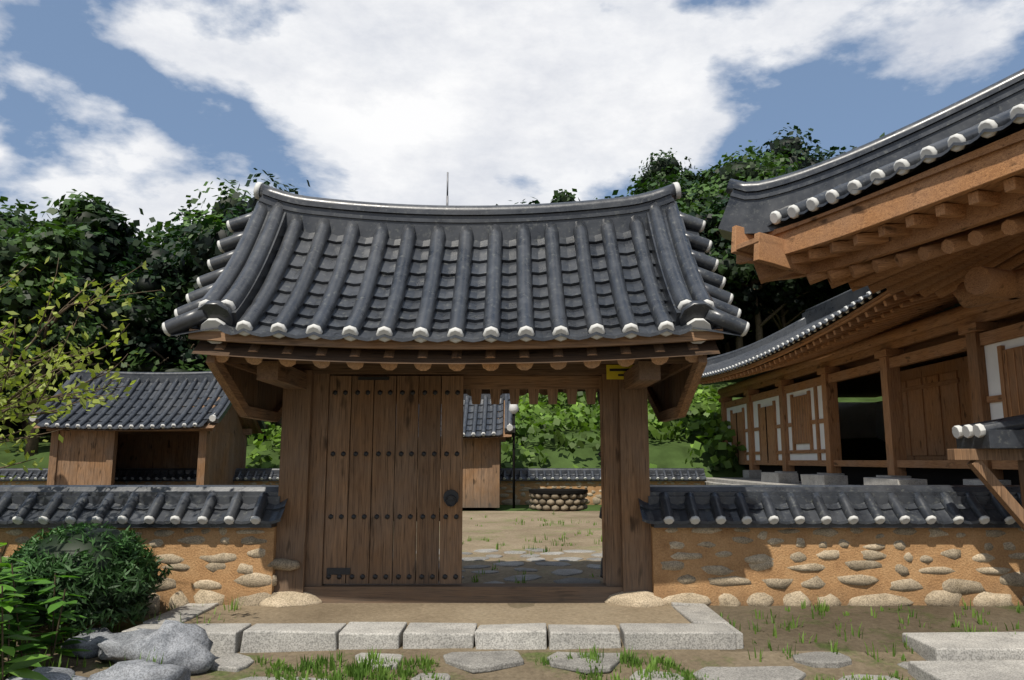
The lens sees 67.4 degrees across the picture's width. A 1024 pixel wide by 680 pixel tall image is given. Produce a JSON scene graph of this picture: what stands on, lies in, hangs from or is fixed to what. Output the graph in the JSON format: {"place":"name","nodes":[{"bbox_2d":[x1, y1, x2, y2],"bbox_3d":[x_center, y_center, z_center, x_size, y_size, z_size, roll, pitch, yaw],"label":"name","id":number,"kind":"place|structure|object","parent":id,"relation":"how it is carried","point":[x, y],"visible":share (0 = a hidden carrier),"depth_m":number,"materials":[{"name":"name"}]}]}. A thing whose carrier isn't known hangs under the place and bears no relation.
{"place":"outdoors","nodes":[
{"label":"outdoors","id":0,"kind":"place"},
{"bbox_2d":[0,485,287,527],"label":"wall roof tiles","id":1,"kind":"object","parent":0,"point":[161,506],"depth_m":7.14,"materials":[{"name":"grey tile"}]},
{"bbox_2d":[0,468,705,480],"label":"perimeter wall","id":2,"kind":"structure","parent":0,"point":[506,474],"depth_m":22.95,"materials":[{"name":"grey tile"}]},
{"bbox_2d":[0,311,886,510],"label":"hill","id":3,"kind":"structure","parent":0,"point":[669,453],"depth_m":26.08,"materials":[{"name":"green plant"}]},
{"bbox_2d":[0,212,15,240],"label":"tree","id":4,"kind":"object","parent":3,"relation":"on","point":[6,221],"visible":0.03,"depth_m":38.55,"materials":[{"name":"green plant"}]},
{"bbox_2d":[1,317,14,427],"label":"tree","id":5,"kind":"object","parent":3,"relation":"on","point":[7,423],"depth_m":36.76,"materials":[{"name":"green plant"}]},
{"bbox_2d":[0,322,25,430],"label":"tree","id":6,"kind":"object","parent":3,"relation":"on","point":[23,425],"depth_m":35.13,"materials":[{"name":"green plant"}]},
{"bbox_2d":[0,196,37,238],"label":"tree","id":7,"kind":"object","parent":3,"relation":"on","point":[19,209],"visible":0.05,"depth_m":39.77,"materials":[{"name":"green plant"}]},
{"bbox_2d":[0,209,50,426],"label":"tree","id":8,"kind":"object","parent":3,"relation":"on","point":[7,226],"visible":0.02,"depth_m":37.94,"materials":[{"name":"green plant"}]},
{"bbox_2d":[2,317,73,441],"bbox_3d":[-18.980,1.829,30.270,3.152,5.575,3.004,2,-9,-10],"label":"tree","id":9,"kind":"object","parent":3,"relation":"on","point":[22,411],"depth_m":29.98,"materials":[{"name":"green plant"}]},
{"bbox_2d":[0,216,94,426],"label":"tree","id":10,"kind":"object","parent":3,"relation":"on","point":[35,222],"depth_m":32.49,"materials":[{"name":"green plant"}]},
{"bbox_2d":[0,268,109,436],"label":"tree","id":11,"kind":"object","parent":3,"relation":"on","point":[5,279],"visible":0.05,"depth_m":30.80,"materials":[{"name":"green plant"}]},
{"bbox_2d":[0,225,114,456],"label":"tree","id":12,"kind":"object","parent":3,"relation":"on","point":[38,249],"visible":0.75,"depth_m":26.77,"materials":[{"name":"green plant"}]},
{"bbox_2d":[0,192,122,372],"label":"tree","id":13,"kind":"object","parent":3,"relation":"on","point":[71,208],"visible":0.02,"depth_m":33.55,"materials":[{"name":"green plant"}]},
{"bbox_2d":[0,212,148,374],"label":"tree","id":14,"kind":"object","parent":3,"relation":"on","point":[110,225],"visible":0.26,"depth_m":32.20,"materials":[{"name":"green plant"}]},
{"bbox_2d":[0,189,190,286],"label":"tree","id":15,"kind":"object","parent":3,"relation":"on","point":[92,253],"visible":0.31,"depth_m":31.88,"materials":[{"name":"green plant"}]},
{"bbox_2d":[68,260,194,371],"bbox_3d":[-14.124,0.756,29.647,5.124,7.818,5.614,0,-7,4],"label":"tree","id":16,"kind":"object","parent":3,"relation":"on","point":[144,315],"visible":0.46,"depth_m":28.48,"materials":[{"name":"green plant"}]},
{"bbox_2d":[81,234,192,305],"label":"tree","id":17,"kind":"object","parent":3,"relation":"on","point":[128,284],"visible":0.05,"depth_m":31.36,"materials":[{"name":"green plant"}]},
{"bbox_2d":[34,397,262,484],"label":"building","id":18,"kind":"structure","parent":3,"relation":"on","point":[214,453],"depth_m":21.52,"materials":[{"name":"brown wood"}]},
{"bbox_2d":[28,369,265,428],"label":"building roof","id":19,"kind":"structure","parent":18,"relation":"on","point":[155,400],"depth_m":21.41,"materials":[{"name":"grey tile"}]},
{"bbox_2d":[88,252,209,371],"bbox_3d":[-12.985,0.488,30.497,6.106,8.438,6.655,0,-9,-1],"label":"tree","id":20,"kind":"object","parent":3,"relation":"on","point":[136,364],"visible":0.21,"depth_m":28.70,"materials":[{"name":"green plant"}]},
{"bbox_2d":[115,256,204,371],"bbox_3d":[-12.919,0.680,29.512,4.479,8.006,4.492,-5,-10,31],"label":"tree","id":21,"kind":"object","parent":3,"relation":"on","point":[163,344],"visible":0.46,"depth_m":29.07,"materials":[{"name":"green plant"}]},
{"bbox_2d":[138,206,196,269],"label":"tree","id":22,"kind":"object","parent":3,"relation":"on","point":[152,220],"visible":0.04,"depth_m":38.88,"materials":[{"name":"green plant"}]},
{"bbox_2d":[177,360,210,371],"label":"tree","id":23,"kind":"object","parent":3,"relation":"on","point":[205,366],"visible":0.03,"depth_m":29.60,"materials":[{"name":"green plant"}]},
{"bbox_2d":[143,177,253,250],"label":"tree","id":24,"kind":"object","parent":3,"relation":"on","point":[217,213],"visible":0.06,"depth_m":39.21,"materials":[{"name":"green plant"}]},
{"bbox_2d":[160,168,309,437],"bbox_3d":[-10.439,-1.106,30.969,7.114,11.817,7.093,8,-12,-42],"label":"tree","id":25,"kind":"object","parent":3,"relation":"on","point":[203,248],"visible":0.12,"depth_m":29.52,"materials":[{"name":"green plant"}]},
{"bbox_2d":[275,417,281,427],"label":"tree","id":26,"kind":"object","parent":3,"relation":"on","point":[278,422],"depth_m":31.53,"materials":[{"name":"green plant"}]},
{"bbox_2d":[446,172,448,204],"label":"lightning rod","id":27,"kind":"object","parent":3,"relation":"on","point":[447,197],"visible":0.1,"depth_m":76.65,"materials":[{"name":"metal"}]},
{"bbox_2d":[394,400,511,507],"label":"building","id":28,"kind":"structure","parent":3,"relation":"on","point":[481,468],"depth_m":21.62,"materials":[{"name":"brown wood"}]},
{"bbox_2d":[396,394,514,436],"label":"building roof","id":29,"kind":"structure","parent":28,"relation":"on","point":[482,417],"depth_m":22.21,"materials":[{"name":"grey tile"}]},
{"bbox_2d":[246,384,746,471],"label":"bank shrubs","id":30,"kind":"object","parent":3,"relation":"on","point":[703,414],"visible":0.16,"depth_m":27.34,"materials":[{"name":"green plant"}]},
{"bbox_2d":[508,399,519,507],"bbox_3d":[0.050,3.140,21.473,0.342,3.060,0.360,0,-9,0],"label":"lamp","id":31,"kind":"object","parent":3,"relation":"on","point":[513,409],"visible":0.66,"depth_m":21.48,"materials":[{"name":"paint"}]},
{"bbox_2d":[508,197,539,203],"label":"tree","id":32,"kind":"object","parent":3,"relation":"on","point":[536,202],"depth_m":47.47,"materials":[{"name":"green plant"}]},
{"bbox_2d":[550,188,579,202],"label":"tree","id":33,"kind":"object","parent":3,"relation":"on","point":[562,196],"visible":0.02,"depth_m":48.56,"materials":[{"name":"green plant"}]},
{"bbox_2d":[604,186,646,198],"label":"tree","id":34,"kind":"object","parent":3,"relation":"on","point":[632,193],"depth_m":71.07,"materials":[{"name":"green plant"}]},
{"bbox_2d":[596,184,705,399],"bbox_3d":[4.644,-1.735,38.629,9.881,11.505,9.139,0,-9,-2],"label":"tree","id":35,"kind":"object","parent":3,"relation":"on","point":[615,192],"depth_m":37.81,"materials":[{"name":"green plant"}]},
{"bbox_2d":[644,178,665,192],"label":"tree","id":36,"kind":"object","parent":3,"relation":"on","point":[655,185],"visible":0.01,"depth_m":76.93,"materials":[{"name":"green plant"}]},
{"bbox_2d":[628,148,705,188],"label":"tree","id":37,"kind":"object","parent":3,"relation":"on","point":[661,168],"visible":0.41,"depth_m":86.78,"materials":[{"name":"green plant"}]},
{"bbox_2d":[627,167,720,213],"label":"tree","id":38,"kind":"object","parent":3,"relation":"on","point":[668,177],"visible":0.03,"depth_m":43.95,"materials":[{"name":"green plant"}]},
{"bbox_2d":[659,179,713,207],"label":"tree","id":39,"kind":"object","parent":3,"relation":"on","point":[689,183],"depth_m":45.59,"materials":[{"name":"green plant"}]},
{"bbox_2d":[678,170,697,189],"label":"tree","id":40,"kind":"object","parent":3,"relation":"on","point":[689,176],"visible":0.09,"depth_m":83.64,"materials":[{"name":"green plant"}]},
{"bbox_2d":[681,183,729,356],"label":"tree","id":41,"kind":"object","parent":3,"relation":"on","point":[704,196],"visible":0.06,"depth_m":43.37,"materials":[{"name":"green plant"}]},
{"bbox_2d":[693,164,719,192],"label":"tree","id":42,"kind":"object","parent":3,"relation":"on","point":[701,178],"visible":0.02,"depth_m":54.54,"materials":[{"name":"green plant"}]},
{"bbox_2d":[676,193,745,289],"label":"tree","id":43,"kind":"object","parent":3,"relation":"on","point":[706,217],"visible":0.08,"depth_m":38.72,"materials":[{"name":"green plant"}]},
{"bbox_2d":[708,182,746,315],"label":"tree","id":44,"kind":"object","parent":3,"relation":"on","point":[725,186],"visible":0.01,"depth_m":47.38,"materials":[{"name":"green plant"}]},
{"bbox_2d":[723,283,740,303],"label":"tree","id":45,"kind":"object","parent":3,"relation":"on","point":[729,291],"visible":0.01,"depth_m":36.80,"materials":[{"name":"green plant"}]},
{"bbox_2d":[715,305,755,352],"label":"tree","id":46,"kind":"object","parent":3,"relation":"on","point":[727,348],"depth_m":42.05,"materials":[{"name":"green plant"}]},
{"bbox_2d":[693,145,780,198],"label":"tree","id":47,"kind":"object","parent":3,"relation":"on","point":[743,170],"visible":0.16,"depth_m":50.50,"materials":[{"name":"green plant"}]},
{"bbox_2d":[706,194,770,356],"bbox_3d":[10.849,-2.374,39.679,5.972,10.674,5.989,-6,-11,32],"label":"tree","id":48,"kind":"object","parent":3,"relation":"on","point":[747,296],"visible":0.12,"depth_m":37.99,"materials":[{"name":"green plant"}]},
{"bbox_2d":[718,140,787,178],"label":"tree","id":49,"kind":"object","parent":3,"relation":"on","point":[735,156],"visible":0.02,"depth_m":55.37,"materials":[{"name":"green plant"}]},
{"bbox_2d":[699,210,839,341],"bbox_3d":[12.923,-2.170,37.692,8.532,9.778,7.412,-3,-9,18],"label":"tree","id":50,"kind":"object","parent":3,"relation":"on","point":[730,269],"visible":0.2,"depth_m":36.74,"materials":[{"name":"green plant"}]},
{"bbox_2d":[754,151,804,179],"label":"tree","id":51,"kind":"object","parent":3,"relation":"on","point":[782,170],"visible":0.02,"depth_m":53.37,"materials":[{"name":"green plant"}]},
{"bbox_2d":[742,269,829,329],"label":"tree","id":52,"kind":"object","parent":3,"relation":"on","point":[781,296],"visible":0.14,"depth_m":37.99,"materials":[{"name":"green plant"}]},
{"bbox_2d":[753,123,835,173],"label":"tree","id":53,"kind":"object","parent":3,"relation":"on","point":[791,148],"visible":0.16,"depth_m":63.02,"materials":[{"name":"green plant"}]},
{"bbox_2d":[753,292,835,329],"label":"tree","id":54,"kind":"object","parent":3,"relation":"on","point":[811,301],"visible":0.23,"depth_m":40.34,"materials":[{"name":"green plant"}]},
{"bbox_2d":[761,165,830,323],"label":"tree","id":55,"kind":"object","parent":3,"relation":"on","point":[789,169],"visible":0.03,"depth_m":43.18,"materials":[{"name":"green plant"}]},
{"bbox_2d":[802,283,850,299],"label":"tree","id":56,"kind":"object","parent":3,"relation":"on","point":[845,287],"visible":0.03,"depth_m":39.08,"materials":[{"name":"green plant"}]},
{"bbox_2d":[815,146,856,162],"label":"tree","id":57,"kind":"object","parent":3,"relation":"on","point":[831,154],"visible":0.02,"depth_m":44.20,"materials":[{"name":"green plant"}]},
{"bbox_2d":[699,290,1023,484],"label":"wooden building","id":58,"kind":"structure","parent":3,"relation":"on","point":[923,370],"depth_m":16.20,"materials":[{"name":"brown wood"}]},
{"bbox_2d":[701,286,960,382],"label":"tiled roof","id":59,"kind":"structure","parent":58,"relation":"on","point":[817,318],"depth_m":23.84,"materials":[{"name":"grey tile"}]},
{"bbox_2d":[0,511,1023,679],"bbox_3d":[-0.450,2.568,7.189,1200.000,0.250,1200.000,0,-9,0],"label":"ground","id":60,"kind":"structure","parent":0,"point":[500,527],"depth_m":6.19,"materials":[{"name":"beige soil"}]},
{"bbox_2d":[0,542,7,556],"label":"leafy plants","id":61,"kind":"object","parent":60,"relation":"on","point":[2,543],"visible":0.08,"depth_m":6.60,"materials":[{"name":"green plant"}]},
{"bbox_2d":[0,552,89,679],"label":"leafy plants","id":62,"kind":"object","parent":60,"relation":"on","point":[11,628],"visible":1,"depth_m":5.29,"materials":[{"name":"green plant"}]},
{"bbox_2d":[0,256,164,480],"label":"tree","id":63,"kind":"object","parent":60,"relation":"on","point":[7,406],"visible":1,"depth_m":6.34,"materials":[{"name":"green plant"}]},
{"bbox_2d":[2,521,173,635],"bbox_3d":[-3.539,1.915,6.349,1.392,0.833,1.329,0,-9,0],"label":"pine shrub","id":64,"kind":"object","parent":60,"relation":"on","point":[115,570],"visible":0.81,"depth_m":6.04,"materials":[{"name":"green plant"}]},
{"bbox_2d":[5,620,215,679],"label":"rocks","id":65,"kind":"object","parent":60,"relation":"on","point":[185,648],"visible":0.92,"depth_m":5.33,"materials":[{"name":"grey stone"}]},
{"bbox_2d":[0,526,299,614],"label":"wall","id":66,"kind":"structure","parent":60,"relation":"on","point":[215,565],"depth_m":7.07,"materials":[{"name":"stone"}]},
{"bbox_2d":[0,479,706,504],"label":"wall","id":67,"kind":"structure","parent":60,"relation":"on","point":[522,493],"depth_m":22.91,"materials":[{"name":"tile"}]},
{"bbox_2d":[122,591,743,653],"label":"platform","id":68,"kind":"structure","parent":60,"relation":"on","point":[290,621],"depth_m":6.03,"materials":[{"name":"stone"}]},
{"bbox_2d":[188,329,723,602],"bbox_3d":[-0.450,0.785,7.468,4.304,3.400,2.820,0,-9,0],"label":"wooden gate","id":69,"kind":"object","parent":68,"relation":"on","point":[346,469],"visible":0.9,"depth_m":7.27,"materials":[{"name":"brown wood"}]},
{"bbox_2d":[162,182,749,343],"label":"gate roof","id":70,"kind":"structure","parent":69,"relation":"on","point":[292,265],"depth_m":6.95,"materials":[{"name":"grey tile"}]},
{"bbox_2d":[0,512,1020,679],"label":"grass tufts","id":71,"kind":"object","parent":60,"relation":"on","point":[354,671],"visible":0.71,"depth_m":5.44,"materials":[{"name":"green plant"}]},
{"bbox_2d":[529,488,587,510],"bbox_3d":[1.247,4.305,20.683,1.606,0.546,1.600,0,-9,0],"label":"well","id":72,"kind":"object","parent":60,"relation":"on","point":[556,499],"visible":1,"depth_m":20.07,"materials":[{"name":"beige stone"}]},
{"bbox_2d":[209,548,1023,679],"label":"flagstones","id":73,"kind":"object","parent":60,"relation":"on","point":[972,655],"visible":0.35,"depth_m":5.43,"materials":[{"name":"stone"}]},
{"bbox_2d":[651,525,1023,606],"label":"wall","id":74,"kind":"structure","parent":60,"relation":"on","point":[768,567],"depth_m":7.06,"materials":[{"name":"stone"}]},
{"bbox_2d":[731,129,1023,307],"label":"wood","id":75,"kind":"object","parent":60,"relation":"on","point":[955,226],"visible":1,"depth_m":7.25,"materials":[{"name":"brown wood"}]},
{"bbox_2d":[718,68,1023,240],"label":"roof","id":76,"kind":"structure","parent":75,"relation":"on","point":[994,112],"depth_m":7.81,"materials":[{"name":"tile"}]},
{"bbox_2d":[947,414,1023,529],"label":"small roofed structure","id":77,"kind":"object","parent":60,"relation":"on","point":[994,439],"visible":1,"depth_m":6.75,"materials":[{"name":"brown wood"}]},
{"bbox_2d":[0,0,1023,240],"label":"sky","id":78,"kind":"structure","parent":0,"point":[134,105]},
{"bbox_2d":[638,485,1021,527],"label":"wall roof tiles","id":79,"kind":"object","parent":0,"point":[823,506],"depth_m":7.13,"materials":[{"name":"grey tile"}]}
]}

